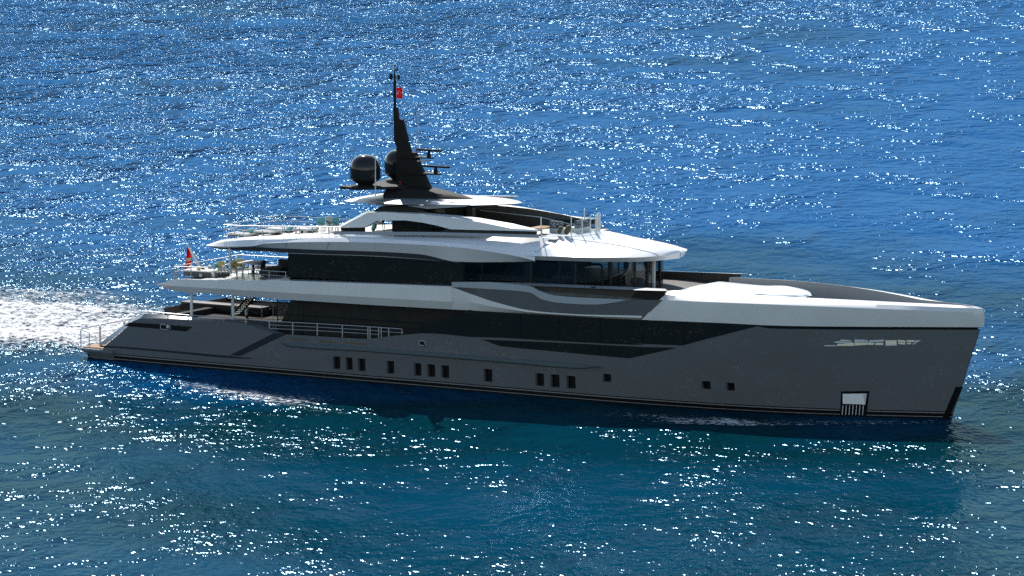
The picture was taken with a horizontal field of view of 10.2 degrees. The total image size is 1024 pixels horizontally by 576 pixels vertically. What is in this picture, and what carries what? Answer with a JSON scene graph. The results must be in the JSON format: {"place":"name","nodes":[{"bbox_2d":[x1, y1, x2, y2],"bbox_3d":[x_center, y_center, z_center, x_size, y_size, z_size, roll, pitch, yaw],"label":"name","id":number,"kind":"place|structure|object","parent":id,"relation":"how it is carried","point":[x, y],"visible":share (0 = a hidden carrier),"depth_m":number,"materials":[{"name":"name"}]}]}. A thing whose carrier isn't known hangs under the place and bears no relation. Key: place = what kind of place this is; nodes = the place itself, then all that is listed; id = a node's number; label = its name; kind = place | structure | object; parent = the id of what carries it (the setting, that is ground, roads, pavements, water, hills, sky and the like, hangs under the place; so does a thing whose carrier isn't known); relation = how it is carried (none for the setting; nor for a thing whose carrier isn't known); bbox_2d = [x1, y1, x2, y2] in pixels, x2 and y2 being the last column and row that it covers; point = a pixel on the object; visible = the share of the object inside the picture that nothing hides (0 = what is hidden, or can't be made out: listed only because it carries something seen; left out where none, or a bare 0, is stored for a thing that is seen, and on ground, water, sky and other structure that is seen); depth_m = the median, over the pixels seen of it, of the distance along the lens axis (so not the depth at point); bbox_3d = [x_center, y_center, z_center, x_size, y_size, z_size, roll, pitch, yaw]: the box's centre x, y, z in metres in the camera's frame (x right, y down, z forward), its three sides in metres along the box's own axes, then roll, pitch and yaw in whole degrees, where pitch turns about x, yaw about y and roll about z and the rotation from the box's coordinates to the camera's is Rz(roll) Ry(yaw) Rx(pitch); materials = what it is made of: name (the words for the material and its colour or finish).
{"place":"outdoors","nodes":[
{"label":"outdoors","id":0,"kind":"place"},
{"bbox_2d":[0,0,1023,575],"bbox_3d":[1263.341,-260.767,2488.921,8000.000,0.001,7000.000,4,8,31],"label":"sea water","id":1,"kind":"structure","parent":0,"point":[872,144],"depth_m":423.66,"materials":[{"name":"blue liquid"}]},
{"bbox_2d":[0,288,164,351],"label":"wake foam","id":2,"kind":"object","parent":1,"relation":"on","point":[5,331],"visible":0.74,"depth_m":374.73,"materials":[{"name":"white"}]},
{"bbox_2d":[202,387,296,402],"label":"sea foam","id":3,"kind":"object","parent":1,"relation":"on","point":[235,391],"visible":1,"depth_m":342.18,"materials":[{"name":"white"}]},
{"bbox_2d":[80,65,984,418],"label":"motor yacht","id":4,"kind":"object","parent":1,"relation":"on","point":[430,287],"visible":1,"depth_m":342.27,"materials":[{"name":"black"}]},
{"bbox_2d":[185,247,191,268],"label":"ensign flag","id":5,"kind":"object","parent":4,"relation":"attached to","point":[188,257],"visible":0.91,"depth_m":359.24,"materials":[{"name":"red fabric"}]},
{"bbox_2d":[183,268,229,277],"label":"stern bench","id":6,"kind":"object","parent":4,"relation":"on","point":[213,273],"visible":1,"depth_m":355.43,"materials":[{"name":"grey fabric"}]},
{"bbox_2d":[217,261,228,275],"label":"deck chair","id":7,"kind":"object","parent":4,"relation":"on","point":[220,264],"visible":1,"depth_m":355.44,"materials":[{"name":"beige fabric"}]},
{"bbox_2d":[180,300,272,315],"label":"aft deck sofa","id":8,"kind":"object","parent":4,"relation":"on","point":[258,310],"visible":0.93,"depth_m":362.21,"materials":[{"name":"grey fabric"}]},
{"bbox_2d":[231,261,242,276],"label":"deck chair","id":9,"kind":"object","parent":4,"relation":"on","point":[233,264],"visible":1,"depth_m":355.08,"materials":[{"name":"beige fabric"}]},
{"bbox_2d":[236,259,248,272],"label":"deck chair","id":10,"kind":"object","parent":4,"relation":"on","point":[239,260],"visible":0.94,"depth_m":356.50,"materials":[{"name":"beige fabric"}]},
{"bbox_2d":[227,232,258,237],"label":"sunbed","id":11,"kind":"object","parent":4,"relation":"on","point":[238,234],"visible":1,"depth_m":354.06,"materials":[{"name":"white fabric"}]},
{"bbox_2d":[237,260,268,273],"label":"dining table","id":12,"kind":"object","parent":4,"relation":"on","point":[254,262],"visible":0.94,"depth_m":356.05,"materials":[{"name":"beige wood"}]},
{"bbox_2d":[254,260,265,273],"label":"deck chair","id":13,"kind":"object","parent":4,"relation":"on","point":[263,263],"visible":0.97,"depth_m":355.18,"materials":[{"name":"black fabric"}]},
{"bbox_2d":[254,229,281,234],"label":"sunbed","id":14,"kind":"object","parent":4,"relation":"on","point":[267,232],"visible":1,"depth_m":352.95,"materials":[{"name":"white fabric"}]},
{"bbox_2d":[259,259,287,275],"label":"lounge sofa","id":15,"kind":"object","parent":4,"relation":"on","point":[282,265],"visible":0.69,"depth_m":354.24,"materials":[{"name":"grey fabric"}]},
{"bbox_2d":[266,227,294,232],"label":"sunbed","id":16,"kind":"object","parent":4,"relation":"on","point":[274,228],"visible":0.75,"depth_m":354.81,"materials":[{"name":"white fabric"}]},
{"bbox_2d":[293,227,318,232],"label":"sunbed","id":17,"kind":"object","parent":4,"relation":"on","point":[303,228],"visible":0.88,"depth_m":352.86,"materials":[{"name":"white fabric"}]},
{"bbox_2d":[317,217,329,232],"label":"deck chair","id":18,"kind":"object","parent":4,"relation":"on","point":[321,221],"visible":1,"depth_m":351.49,"materials":[{"name":"teal fabric"}]},
{"bbox_2d":[325,216,331,231],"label":"deck chair","id":19,"kind":"object","parent":4,"relation":"on","point":[327,218],"visible":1,"depth_m":351.89,"materials":[{"name":"beige fabric"}]},
{"bbox_2d":[331,217,343,230],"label":"deck chair","id":20,"kind":"object","parent":4,"relation":"on","point":[335,221],"visible":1,"depth_m":350.68,"materials":[{"name":"teal fabric"}]},
{"bbox_2d":[371,223,376,230],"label":"scatter cushion","id":21,"kind":"object","parent":4,"relation":"on","point":[373,227],"visible":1,"depth_m":350.50,"materials":[{"name":"fabric"}]},
{"bbox_2d":[375,220,384,228],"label":"deck chair","id":22,"kind":"object","parent":4,"relation":"on","point":[380,222],"visible":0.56,"depth_m":351.09,"materials":[{"name":"beige fabric"}]},
{"bbox_2d":[397,88,402,98],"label":"courtesy flag","id":23,"kind":"object","parent":4,"relation":"attached to","point":[400,93],"visible":1,"depth_m":349.90,"materials":[{"name":"red fabric"}]},
{"bbox_2d":[530,225,549,228],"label":"coffee table","id":24,"kind":"object","parent":4,"relation":"on","point":[539,227],"visible":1,"depth_m":344.34,"materials":[{"name":"brown wood"}]},
{"bbox_2d":[550,220,564,233],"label":"forward sofa","id":25,"kind":"object","parent":4,"relation":"on","point":[554,226],"visible":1,"depth_m":344.21,"materials":[{"name":"beige fabric"}]},
{"bbox_2d":[557,226,562,233],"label":"scatter cushion","id":26,"kind":"object","parent":4,"relation":"on","point":[560,229],"visible":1,"depth_m":342.52,"materials":[{"name":"brown fabric"}]},
{"bbox_2d":[564,225,570,234],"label":"scatter cushion","id":27,"kind":"object","parent":4,"relation":"on","point":[567,229],"visible":1,"depth_m":342.43,"materials":[{"name":"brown fabric"}]},
{"bbox_2d":[570,218,589,232],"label":"forward sofa","id":28,"kind":"object","parent":4,"relation":"on","point":[577,227],"visible":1,"depth_m":344.62,"materials":[{"name":"beige fabric"}]},
{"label":"sunbed","id":29,"kind":"object","parent":4,"relation":"on","visible":0},
{"bbox_2d":[247,228,253,232],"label":"scatter cushion","id":30,"kind":"object","parent":29,"relation":"on","point":[249,230],"visible":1,"depth_m":354.97,"materials":[{"name":"fabric"}]},
{"bbox_2d":[654,415,917,425],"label":"bow foam","id":31,"kind":"object","parent":1,"relation":"on","point":[733,421],"visible":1,"depth_m":331.13,"materials":[{"name":"white"}]}
]}

